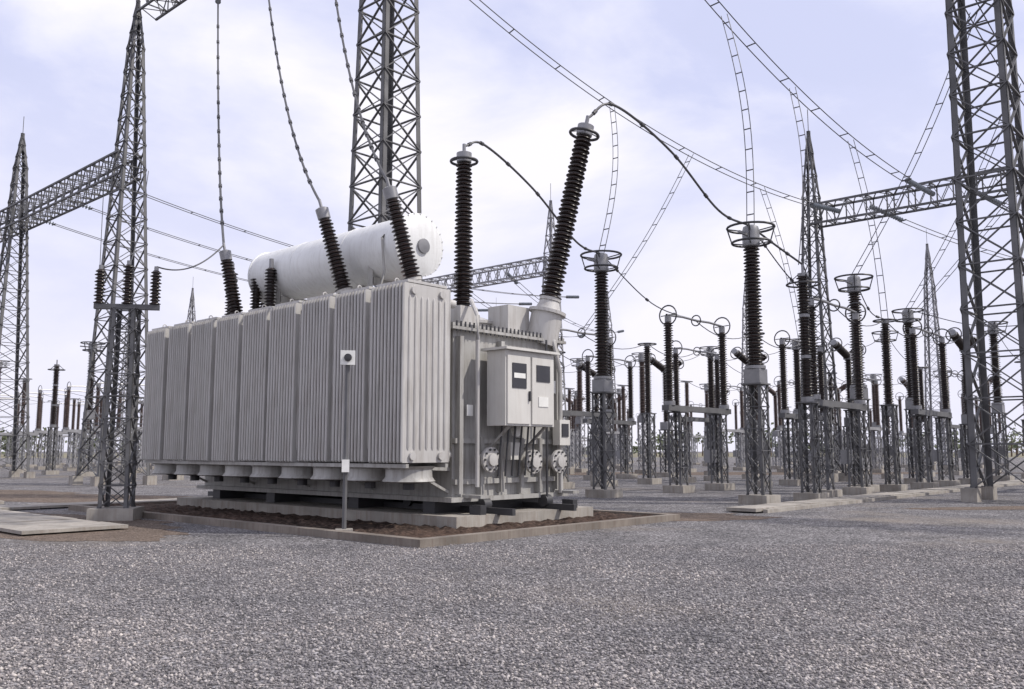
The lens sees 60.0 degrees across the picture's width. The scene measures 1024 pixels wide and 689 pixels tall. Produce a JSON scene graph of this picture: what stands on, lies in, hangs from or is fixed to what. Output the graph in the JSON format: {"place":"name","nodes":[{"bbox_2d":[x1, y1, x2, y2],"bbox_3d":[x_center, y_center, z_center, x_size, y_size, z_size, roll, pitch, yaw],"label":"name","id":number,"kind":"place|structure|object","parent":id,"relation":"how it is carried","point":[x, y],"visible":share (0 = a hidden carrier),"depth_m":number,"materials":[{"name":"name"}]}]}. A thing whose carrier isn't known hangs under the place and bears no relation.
{"place":"outdoors","nodes":[
{"label":"outdoors","id":0,"kind":"place"},
{"bbox_2d":[115,321,133,464],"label":"lattice gantry tower","id":1,"kind":"structure","parent":0,"point":[120,442],"depth_m":99.23,"materials":[{"name":"metal"}]},
{"bbox_2d":[0,452,1023,688],"bbox_3d":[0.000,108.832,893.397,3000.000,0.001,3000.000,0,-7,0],"label":"ground","id":2,"kind":"structure","parent":0,"point":[892,522],"depth_m":10.59,"materials":[{"name":"gravel"}]},
{"bbox_2d":[0,397,20,466],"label":"disconnector switch","id":3,"kind":"object","parent":2,"relation":"on","point":[8,453],"visible":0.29,"depth_m":84.72,"materials":[{"name":"metal"}]},
{"bbox_2d":[0,119,34,477],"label":"lattice gantry tower","id":4,"kind":"structure","parent":2,"relation":"on","point":[13,195],"depth_m":50.91,"materials":[{"name":"metal"}]},
{"bbox_2d":[0,208,24,242],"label":"gantry beam","id":5,"kind":"structure","parent":4,"relation":"attached to","point":[4,222],"depth_m":51.64,"materials":[{"name":"metal"}]},
{"bbox_2d":[11,378,31,472],"bbox_3d":[-33.635,5.549,60.866,0.900,6.500,0.900,-6,-9,42],"label":"post insulator","id":6,"kind":"object","parent":2,"relation":"on","point":[23,439],"visible":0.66,"depth_m":60.79,"materials":[{"name":"metal"}]},
{"bbox_2d":[0,394,43,467],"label":"disconnector switch","id":7,"kind":"object","parent":2,"relation":"on","point":[33,451],"visible":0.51,"depth_m":81.44,"materials":[{"name":"metal"}]},
{"bbox_2d":[10,389,67,468],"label":"disconnector switch","id":8,"kind":"object","parent":2,"relation":"on","point":[58,454],"visible":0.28,"depth_m":77.84,"materials":[{"name":"metal"}]},
{"bbox_2d":[41,360,64,474],"bbox_3d":[-29.634,4.670,57.322,1.060,7.400,1.049,-6,-9,42],"label":"surge arrester","id":9,"kind":"object","parent":2,"relation":"on","point":[55,389],"visible":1,"depth_m":57.20,"materials":[{"name":"metal"}]},
{"bbox_2d":[33,385,89,469],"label":"disconnector switch","id":10,"kind":"object","parent":2,"relation":"on","point":[37,429],"visible":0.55,"depth_m":72.00,"materials":[{"name":"metal"}]},
{"bbox_2d":[0,509,127,534],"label":"concrete path","id":11,"kind":"structure","parent":2,"relation":"on","point":[18,522],"depth_m":17.23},
{"bbox_2d":[55,400,95,464],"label":"disconnector switch","id":12,"kind":"object","parent":2,"relation":"on","point":[57,420],"visible":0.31,"depth_m":93.36,"materials":[{"name":"metal"}]},
{"bbox_2d":[0,498,176,509],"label":"concrete path","id":13,"kind":"structure","parent":2,"relation":"on","point":[29,506],"depth_m":23.50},
{"bbox_2d":[75,341,105,475],"bbox_3d":[-25.632,3.876,53.768,1.430,8.130,1.500,-6,-9,42],"label":"current transformer","id":14,"kind":"object","parent":2,"relation":"on","point":[90,453],"visible":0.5,"depth_m":53.66,"materials":[{"name":"metal"}]},
{"bbox_2d":[61,381,122,470],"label":"disconnector switch","id":15,"kind":"object","parent":2,"relation":"on","point":[68,430],"visible":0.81,"depth_m":68.25,"materials":[{"name":"metal"}]},
{"bbox_2d":[0,512,189,540],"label":"soil patch","id":16,"kind":"object","parent":2,"relation":"on","point":[143,530],"visible":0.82,"depth_m":16.19,"materials":[{"name":"soil"}]},
{"bbox_2d":[86,260,161,520],"bbox_3d":[-8.750,0.974,19.926,1.460,5.820,0.950,1,-7,-9],"label":"surge arrester support","id":17,"kind":"object","parent":16,"relation":"on","point":[125,511],"visible":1,"depth_m":19.86,"materials":[{"name":"metal"}]},
{"bbox_2d":[0,490,196,502],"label":"soil patch","id":18,"kind":"object","parent":2,"relation":"on","point":[35,496],"visible":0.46,"depth_m":29.36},
{"bbox_2d":[68,0,156,485],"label":"lattice gantry tower","id":19,"kind":"structure","parent":2,"relation":"on","point":[148,478],"depth_m":41.02,"materials":[{"name":"metal"}]},
{"bbox_2d":[5,149,141,230],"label":"gantry beam","id":20,"kind":"structure","parent":19,"relation":"attached to","point":[94,185],"depth_m":45.84,"materials":[{"name":"metal"}]},
{"bbox_2d":[61,196,90,209],"bbox_3d":[-23.297,-7.564,47.395,0.257,0.506,1.590,-6,-9,42],"label":"insulator string","id":21,"kind":"object","parent":20,"relation":"attached to","point":[86,207],"visible":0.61,"depth_m":47.60,"materials":[{"name":"grey glass"}]},
{"bbox_2d":[90,208,520,303],"bbox_3d":[-11.079,-4.944,60.670,0.340,1.808,34.882,-6,-9,42],"label":"overhead conductor","id":22,"kind":"object","parent":21,"relation":"attached to","point":[236,255],"visible":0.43,"depth_m":52.13,"materials":[{"name":"metal"}]},
{"bbox_2d":[102,176,131,190],"bbox_3d":[-19.592,-7.964,44.064,0.257,0.506,1.590,-6,-9,42],"label":"insulator string","id":23,"kind":"object","parent":20,"relation":"attached to","point":[103,177],"visible":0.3,"depth_m":43.92,"materials":[{"name":"grey glass"}]},
{"bbox_2d":[138,191,567,297],"bbox_3d":[-7.374,-5.344,57.339,0.340,1.808,34.882,-6,-9,42],"label":"overhead conductor","id":24,"kind":"object","parent":23,"relation":"attached to","point":[292,245],"visible":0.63,"depth_m":49.62,"materials":[{"name":"metal"}]},
{"bbox_2d":[135,0,186,20],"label":"gantry beam","id":25,"kind":"structure","parent":19,"relation":"attached to","point":[164,10],"depth_m":41.97,"materials":[{"name":"metal"}]},
{"bbox_2d":[91,379,145,471],"bbox_3d":[-29.055,6.027,66.258,0.925,6.838,4.600,-6,-9,41],"label":"disconnector switch","id":26,"kind":"object","parent":2,"relation":"on","point":[97,400],"visible":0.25,"depth_m":64.87,"materials":[{"name":"metal"}]},
{"bbox_2d":[141,115,599,528],"bbox_3d":[-3.877,-0.521,21.687,11.400,9.208,5.610,-6,-9,42],"label":"power transformer","id":27,"kind":"object","parent":2,"relation":"on","point":[456,421],"visible":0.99,"depth_m":18.68,"materials":[{"name":"paint"}]},
{"bbox_2d":[268,0,319,199],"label":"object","id":28,"kind":"object","parent":27,"relation":"attached to","point":[305,171],"visible":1,"depth_m":26.55,"materials":[{"name":"metal"}]},
{"bbox_2d":[466,141,599,253],"bbox_3d":[1.036,-4.064,25.994,0.378,1.636,8.874,-4,-8,28],"label":"jumper conductor","id":29,"kind":"object","parent":27,"relation":"attached to","point":[481,143],"visible":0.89,"depth_m":24.68,"materials":[{"name":"metal"}]},
{"bbox_2d":[589,102,747,225],"bbox_3d":[4.443,-4.623,23.343,0.195,1.734,7.913,-6,-9,42],"label":"jumper conductor","id":30,"kind":"object","parent":27,"relation":"attached to","point":[642,124],"visible":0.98,"depth_m":22.94,"materials":[{"name":"metal"}]},
{"bbox_2d":[68,500,679,547],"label":"oil pit kerb","id":31,"kind":"structure","parent":2,"relation":"on","point":[405,541],"depth_m":16.24,"materials":[{"name":"concrete"}]},
{"bbox_2d":[110,502,652,537],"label":"oil pit stones","id":32,"kind":"object","parent":31,"relation":"in","point":[395,529],"visible":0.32,"depth_m":17.86,"materials":[{"name":"gravel"}]},
{"bbox_2d":[335,350,354,530],"bbox_3d":[-2.950,1.727,15.757,0.300,3.250,0.300,1,-7,-11],"label":"gauge post","id":33,"kind":"object","parent":32,"relation":"on","point":[347,359],"visible":0.86,"depth_m":15.75,"materials":[{"name":"metal"}]},
{"bbox_2d":[347,0,421,286],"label":"lattice gantry tower","id":34,"kind":"structure","parent":2,"relation":"on","point":[384,146],"depth_m":29.20,"materials":[{"name":"metal"}]},
{"bbox_2d":[0,422,1023,456],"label":"distant tree line","id":35,"kind":"object","parent":2,"relation":"on","point":[1010,448],"visible":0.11,"depth_m":241.90,"materials":[{"name":"green plant"}]},
{"bbox_2d":[565,388,576,468],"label":"post insulator","id":36,"kind":"object","parent":2,"relation":"on","point":[569,404],"visible":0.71,"depth_m":70.50,"materials":[{"name":"metal"}]},
{"bbox_2d":[560,328,617,488],"bbox_3d":[2.919,2.546,37.285,0.925,6.838,4.600,-6,-9,41],"label":"disconnector switch","id":37,"kind":"object","parent":2,"relation":"on","point":[568,484],"visible":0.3,"depth_m":37.91,"materials":[{"name":"metal"}]},
{"bbox_2d":[580,153,693,332],"bbox_3d":[5.541,-4.543,38.835,5.530,8.403,0.316,2,-7,-16],"label":"dropper conductor","id":38,"kind":"object","parent":37,"relation":"attached to","point":[643,239],"visible":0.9,"depth_m":38.90,"materials":[{"name":"metal"}]},
{"bbox_2d":[576,360,615,474],"bbox_3d":[5.287,4.606,55.455,0.950,7.083,3.736,-6,-9,42],"label":"circuit breaker","id":39,"kind":"object","parent":2,"relation":"on","point":[582,367],"visible":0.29,"depth_m":55.18,"materials":[{"name":"metal"}]},
{"bbox_2d":[580,250,622,497],"bbox_3d":[3.000,0.948,29.397,1.430,8.130,1.500,-6,-9,42],"label":"current transformer","id":40,"kind":"object","parent":2,"relation":"on","point":[602,383],"visible":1,"depth_m":29.27,"materials":[{"name":"metal"}]},
{"bbox_2d":[599,107,617,249],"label":"dropper conductor","id":41,"kind":"object","parent":40,"relation":"attached to","point":[611,183],"visible":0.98,"depth_m":33.05,"materials":[{"name":"metal"}]},
{"bbox_2d":[582,349,637,479],"bbox_3d":[5.271,3.811,47.812,0.925,6.838,4.600,-6,-9,41],"label":"disconnector switch","id":42,"kind":"object","parent":2,"relation":"on","point":[621,453],"visible":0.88,"depth_m":48.42,"materials":[{"name":"metal"}]},
{"bbox_2d":[617,385,631,470],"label":"post insulator","id":43,"kind":"object","parent":2,"relation":"on","point":[623,410],"visible":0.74,"depth_m":67.33,"materials":[{"name":"metal"}]},
{"bbox_2d":[637,343,661,483],"bbox_3d":[6.304,3.163,41.006,0.900,6.500,0.900,-6,-9,41],"label":"post insulator","id":44,"kind":"object","parent":2,"relation":"on","point":[648,413],"visible":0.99,"depth_m":40.89,"materials":[{"name":"metal"}]},
{"bbox_2d":[650,354,683,476],"bbox_3d":[9.016,4.176,51.876,0.950,7.083,3.736,-6,-9,41],"label":"circuit breaker","id":45,"kind":"object","parent":2,"relation":"on","point":[661,368],"visible":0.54,"depth_m":51.67,"materials":[{"name":"metal"}]},
{"bbox_2d":[659,305,734,492],"bbox_3d":[7.033,2.114,33.686,0.925,6.838,4.600,-6,-9,42],"label":"disconnector switch","id":46,"kind":"object","parent":2,"relation":"on","point":[669,406],"visible":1,"depth_m":32.90,"materials":[{"name":"metal"}]},
{"bbox_2d":[671,340,725,482],"bbox_3d":[9.244,3.370,44.141,0.925,6.838,4.600,-6,-9,42],"label":"disconnector switch","id":47,"kind":"object","parent":2,"relation":"on","point":[676,391],"visible":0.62,"depth_m":43.23,"materials":[{"name":"metal"}]},
{"bbox_2d":[689,401,709,464],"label":"disconnector switch","id":48,"kind":"object","parent":2,"relation":"on","point":[696,447],"visible":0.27,"depth_m":95.08,"materials":[{"name":"metal"}]},
{"bbox_2d":[699,346,719,474],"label":"current transformer","id":49,"kind":"object","parent":2,"relation":"on","point":[711,384],"visible":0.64,"depth_m":56.21,"materials":[{"name":"metal"}]},
{"bbox_2d":[668,512,779,520],"bbox_3d":[3.413,3.939,20.249,5.315,0.001,2.766,2,-7,-17],"label":"soil patch","id":50,"kind":"object","parent":2,"relation":"on","point":[704,516],"visible":0.52,"depth_m":20.09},
{"bbox_2d":[714,380,745,470],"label":"disconnector switch","id":51,"kind":"object","parent":2,"relation":"on","point":[737,452],"visible":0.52,"depth_m":68.80,"materials":[{"name":"metal"}]},
{"bbox_2d":[730,347,768,478],"bbox_3d":[13.115,3.765,48.461,0.950,7.083,3.736,-6,-9,41],"label":"circuit breaker","id":52,"kind":"object","parent":2,"relation":"on","point":[740,356],"visible":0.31,"depth_m":48.03,"materials":[{"name":"metal"}]},
{"bbox_2d":[737,271,767,466],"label":"lattice gantry tower","id":53,"kind":"structure","parent":2,"relation":"on","point":[743,323],"depth_m":82.00,"materials":[{"name":"metal"}]},
{"bbox_2d":[726,221,780,504],"bbox_3d":[7.050,0.507,25.723,1.430,8.130,1.500,-6,-9,42],"label":"current transformer","id":54,"kind":"object","parent":2,"relation":"on","point":[755,372],"visible":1,"depth_m":25.61,"materials":[{"name":"metal"}]},
{"bbox_2d":[743,332,768,487],"bbox_3d":[10.301,2.723,37.340,0.900,6.500,0.900,-6,-9,42],"label":"post insulator","id":55,"kind":"object","parent":2,"relation":"on","point":[750,417],"visible":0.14,"depth_m":37.17,"materials":[{"name":"metal"}]},
{"bbox_2d":[762,385,782,468],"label":"circuit breaker","id":56,"kind":"object","parent":2,"relation":"on","point":[775,433],"visible":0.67,"depth_m":73.90,"materials":[{"name":"metal"}]},
{"bbox_2d":[566,472,983,474],"bbox_3d":[8.124,8.622,59.230,58.619,0.001,8.385,0,-7,-3],"label":"soil patch","id":57,"kind":"object","parent":2,"relation":"on","point":[699,473],"visible":0.07,"depth_m":59.37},
{"bbox_2d":[542,183,573,473],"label":"lattice gantry tower","id":58,"kind":"structure","parent":57,"relation":"on","point":[550,225],"depth_m":58.95,"materials":[{"name":"metal"}]},
{"bbox_2d":[422,256,549,291],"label":"gantry beam","id":59,"kind":"structure","parent":58,"relation":"attached to","point":[506,267],"depth_m":61.84,"materials":[{"name":"metal"}]},
{"bbox_2d":[570,358,587,471],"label":"current transformer","id":60,"kind":"object","parent":57,"relation":"on","point":[579,421],"visible":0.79,"depth_m":63.21,"materials":[{"name":"metal"}]},
{"bbox_2d":[631,352,652,473],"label":"current transformer","id":61,"kind":"object","parent":57,"relation":"on","point":[640,359],"visible":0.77,"depth_m":59.58,"materials":[{"name":"metal"}]},
{"bbox_2d":[680,381,696,471],"bbox_3d":[12.559,5.850,63.371,0.900,6.500,0.900,-6,-9,42],"label":"post insulator","id":62,"kind":"object","parent":57,"relation":"on","point":[686,395],"visible":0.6,"depth_m":63.34,"materials":[{"name":"metal"}]},
{"bbox_2d":[852,375,883,473],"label":"disconnector switch","id":63,"kind":"object","parent":57,"relation":"on","point":[877,427],"visible":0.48,"depth_m":61.96,"materials":[{"name":"metal"}]},
{"bbox_2d":[774,376,810,471],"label":"disconnector switch","id":64,"kind":"object","parent":2,"relation":"on","point":[779,428],"visible":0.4,"depth_m":63.15,"materials":[{"name":"metal"}]},
{"bbox_2d":[785,338,804,475],"bbox_3d":[16.931,3.708,52.372,1.430,8.130,1.500,-6,-9,41],"label":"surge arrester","id":65,"kind":"object","parent":2,"relation":"on","point":[797,374],"visible":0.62,"depth_m":52.42,"materials":[{"name":"metal"}]},
{"bbox_2d":[774,330,831,485],"bbox_3d":[13.303,2.930,40.480,0.925,6.838,4.600,-6,-9,42],"label":"disconnector switch","id":66,"kind":"object","parent":2,"relation":"on","point":[785,414],"visible":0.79,"depth_m":39.16,"materials":[{"name":"metal"}]},
{"bbox_2d":[760,187,799,338],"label":"dropper conductor","id":67,"kind":"object","parent":66,"relation":"attached to","point":[781,256],"visible":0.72,"depth_m":41.65,"materials":[{"name":"metal"}]},
{"bbox_2d":[786,264,829,500],"bbox_3d":[9.000,1.109,27.061,1.039,7.252,1.028,-6,-9,42],"label":"surge arrester","id":68,"kind":"object","parent":2,"relation":"on","point":[805,354],"visible":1,"depth_m":26.95,"materials":[{"name":"metal"}]},
{"bbox_2d":[796,109,847,481],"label":"lattice gantry tower","id":69,"kind":"structure","parent":2,"relation":"on","point":[813,178],"depth_m":45.49,"materials":[{"name":"metal"}]},
{"bbox_2d":[807,164,1018,228],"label":"gantry beam","id":70,"kind":"structure","parent":69,"relation":"attached to","point":[930,183],"depth_m":43.06,"materials":[{"name":"metal"}]},
{"bbox_2d":[810,203,840,213],"bbox_3d":[15.756,-6.866,44.555,2.232,0.316,0.251,4,-8,-31],"label":"insulator string","id":71,"kind":"object","parent":70,"relation":"attached to","point":[826,208],"visible":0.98,"depth_m":44.51,"materials":[{"name":"grey glass"}]},
{"bbox_2d":[469,0,813,205],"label":"overhead conductor","id":72,"kind":"object","parent":71,"relation":"attached to","point":[811,203],"visible":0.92,"depth_m":38.38,"materials":[{"name":"metal"}]},
{"bbox_2d":[905,178,935,196],"bbox_3d":[19.017,-7.316,41.271,2.697,0.419,0.253,6,-9,-40],"label":"insulator string","id":73,"kind":"object","parent":70,"relation":"attached to","point":[920,187],"visible":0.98,"depth_m":41.19,"materials":[{"name":"grey glass"}]},
{"bbox_2d":[705,0,911,181],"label":"overhead conductor","id":74,"kind":"object","parent":73,"relation":"attached to","point":[803,92],"visible":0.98,"depth_m":35.00,"materials":[{"name":"metal"}]},
{"bbox_2d":[789,87,809,264],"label":"dropper conductor","id":75,"kind":"object","parent":74,"relation":"hanging from","point":[802,177],"visible":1,"depth_m":30.50,"materials":[{"name":"metal"}]},
{"bbox_2d":[827,372,840,473],"bbox_3d":[20.402,5.025,56.503,0.900,6.500,0.900,-6,-9,42],"label":"post insulator","id":76,"kind":"object","parent":2,"relation":"on","point":[834,428],"visible":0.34,"depth_m":56.28,"materials":[{"name":"metal"}]},
{"bbox_2d":[827,380,846,469],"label":"circuit breaker","id":77,"kind":"object","parent":2,"relation":"on","point":[841,388],"visible":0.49,"depth_m":70.40,"materials":[{"name":"metal"}]},
{"bbox_2d":[806,287,874,497],"bbox_3d":[11.029,1.684,30.109,0.925,6.838,4.600,-6,-9,41],"label":"disconnector switch","id":78,"kind":"object","parent":2,"relation":"on","point":[858,405],"visible":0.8,"depth_m":30.60,"materials":[{"name":"metal"}]},
{"bbox_2d":[828,338,865,481],"bbox_3d":[17.021,3.299,44.577,0.950,7.083,3.736,-6,-9,41],"label":"circuit breaker","id":79,"kind":"object","parent":2,"relation":"on","point":[843,352],"visible":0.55,"depth_m":44.42,"materials":[{"name":"metal"}]},
{"bbox_2d":[834,273,879,491],"bbox_3d":[13.000,1.413,33.269,1.430,8.130,1.500,-6,-9,42],"label":"current transformer","id":80,"kind":"object","parent":2,"relation":"on","point":[854,286],"visible":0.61,"depth_m":33.23,"materials":[{"name":"metal"}]},
{"bbox_2d":[852,13,976,273],"bbox_3d":[14.305,-6.822,31.659,0.398,7.917,6.020,3,-7,-24],"label":"dropper conductor","id":81,"kind":"object","parent":80,"relation":"attached to","point":[910,163],"visible":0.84,"depth_m":31.84,"materials":[{"name":"metal"}]},
{"bbox_2d":[865,374,883,468],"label":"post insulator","id":82,"kind":"object","parent":2,"relation":"on","point":[874,422],"visible":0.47,"depth_m":76.16,"materials":[{"name":"metal"}]},
{"bbox_2d":[726,479,1023,512],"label":"cable trench","id":83,"kind":"object","parent":2,"relation":"on","point":[798,505],"visible":0.87,"depth_m":25.96,"materials":[{"name":"concrete"}]},
{"bbox_2d":[871,330,902,478],"bbox_3d":[20.768,3.290,48.895,1.430,8.130,1.500,-6,-9,42],"label":"current transformer","id":84,"kind":"object","parent":2,"relation":"on","point":[891,449],"visible":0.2,"depth_m":48.75,"materials":[{"name":"metal"}]},
{"bbox_2d":[872,318,907,491],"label":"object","id":85,"kind":"object","parent":2,"relation":"on","point":[888,393],"visible":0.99,"depth_m":33.46,"materials":[{"name":"metal"}]},
{"bbox_2d":[848,139,887,316],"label":"dropper conductor","id":86,"kind":"object","parent":85,"relation":"attached to","point":[869,228],"visible":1,"depth_m":35.63,"materials":[{"name":"metal"}]},
{"bbox_2d":[895,392,917,467],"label":"disconnector switch","id":87,"kind":"object","parent":2,"relation":"on","point":[901,433],"visible":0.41,"depth_m":80.83,"materials":[{"name":"metal"}]},
{"bbox_2d":[891,308,926,483],"bbox_3d":[18.600,2.367,41.212,1.430,8.130,1.500,-6,-9,42],"label":"current transformer","id":88,"kind":"object","parent":2,"relation":"on","point":[907,313],"visible":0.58,"depth_m":41.17,"materials":[{"name":"metal"}]},
{"bbox_2d":[917,367,934,476],"bbox_3d":[24.445,4.570,52.719,0.900,6.500,0.900,-6,-9,41],"label":"post insulator","id":89,"kind":"object","parent":2,"relation":"on","point":[921,382],"visible":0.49,"depth_m":52.78,"materials":[{"name":"ceramic"}]},
{"bbox_2d":[902,318,959,488],"bbox_3d":[17.468,2.510,36.987,0.925,6.838,4.600,-6,-9,41],"label":"disconnector switch","id":90,"kind":"object","parent":2,"relation":"on","point":[917,411],"visible":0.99,"depth_m":36.03,"materials":[{"name":"metal"}]},
{"bbox_2d":[923,231,954,470],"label":"lattice gantry tower","id":91,"kind":"structure","parent":2,"relation":"on","point":[926,293],"depth_m":71.13,"materials":[{"name":"metal"}]},
{"bbox_2d":[939,367,969,474],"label":"disconnector switch","id":92,"kind":"object","parent":2,"relation":"on","point":[957,452],"visible":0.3,"depth_m":55.88,"materials":[{"name":"metal"}]},
{"bbox_2d":[945,327,982,483],"bbox_3d":[21.043,2.859,40.917,0.950,7.083,3.736,-6,-9,41],"label":"circuit breaker","id":93,"kind":"object","parent":2,"relation":"on","point":[956,337],"visible":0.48,"depth_m":40.68,"materials":[{"name":"metal"}]},
{"bbox_2d":[904,506,1023,509],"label":"soil patch","id":94,"kind":"object","parent":2,"relation":"on","point":[985,508],"visible":1,"depth_m":23.23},
{"bbox_2d":[944,0,1023,501],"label":"lattice gantry tower","id":95,"kind":"structure","parent":2,"relation":"on","point":[975,492],"depth_m":27.43,"materials":[{"name":"metal"}]},
{"bbox_2d":[984,321,1014,480],"bbox_3d":[24.820,2.859,45.305,1.430,8.130,1.500,-6,-9,42],"label":"current transformer","id":96,"kind":"object","parent":2,"relation":"on","point":[999,406],"visible":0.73,"depth_m":45.20,"materials":[{"name":"metal"}]},
{"bbox_2d":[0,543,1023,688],"bbox_3d":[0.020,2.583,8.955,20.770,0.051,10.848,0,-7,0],"label":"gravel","id":97,"kind":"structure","parent":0,"point":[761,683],"depth_m":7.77,"materials":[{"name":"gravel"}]},
{"bbox_2d":[0,0,1023,451],"label":"sky","id":98,"kind":"structure","parent":0,"point":[879,69],"materials":[{"name":"white"}]},
{"bbox_2d":[1,453,1023,457],"bbox_3d":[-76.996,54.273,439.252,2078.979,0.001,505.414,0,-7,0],"label":"scrubland","id":99,"kind":"structure","parent":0,"point":[634,455],"depth_m":296.84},
{"bbox_2d":[606,293,618,465],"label":"lattice gantry tower","id":100,"kind":"structure","parent":0,"point":[609,317],"depth_m":92.47,"materials":[{"name":"metal"}]},
{"bbox_2d":[721,14,754,224],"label":"dropper conductor","id":101,"kind":"object","parent":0,"point":[742,119],"visible":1,"depth_m":28.90,"materials":[{"name":"metal"}]},
{"bbox_2d":[906,83,1020,307],"bbox_3d":[18.652,-5.556,36.991,0.508,6.680,10.442,0,-7,1],"label":"dropper conductor","id":102,"kind":"object","parent":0,"point":[963,211],"visible":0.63,"depth_m":37.83,"materials":[{"name":"metal"}]},
{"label":"insulator string","id":103,"kind":"object","parent":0,"visible":0},
{"bbox_2d":[335,0,386,177],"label":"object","id":104,"kind":"object","parent":103,"relation":"hanging from","point":[366,134],"visible":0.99,"depth_m":23.73,"materials":[{"name":"metal"}]},
{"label":"insulator string","id":105,"kind":"object","parent":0,"visible":0},
{"bbox_2d":[216,2,224,242],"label":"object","id":106,"kind":"object","parent":105,"relation":"hanging from","point":[220,173],"visible":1,"depth_m":29.46,"materials":[{"name":"metal"}]},
{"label":"lattice gantry tower","id":107,"kind":"object","parent":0,"visible":0},
{"bbox_2d":[54,223,245,280],"bbox_3d":[-14.784,-4.544,64.001,0.340,1.808,34.882,-6,-9,42],"label":"overhead conductor","id":108,"kind":"object","parent":107,"relation":"attached to","point":[55,224],"visible":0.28,"depth_m":55.52,"materials":[{"name":"metal"}]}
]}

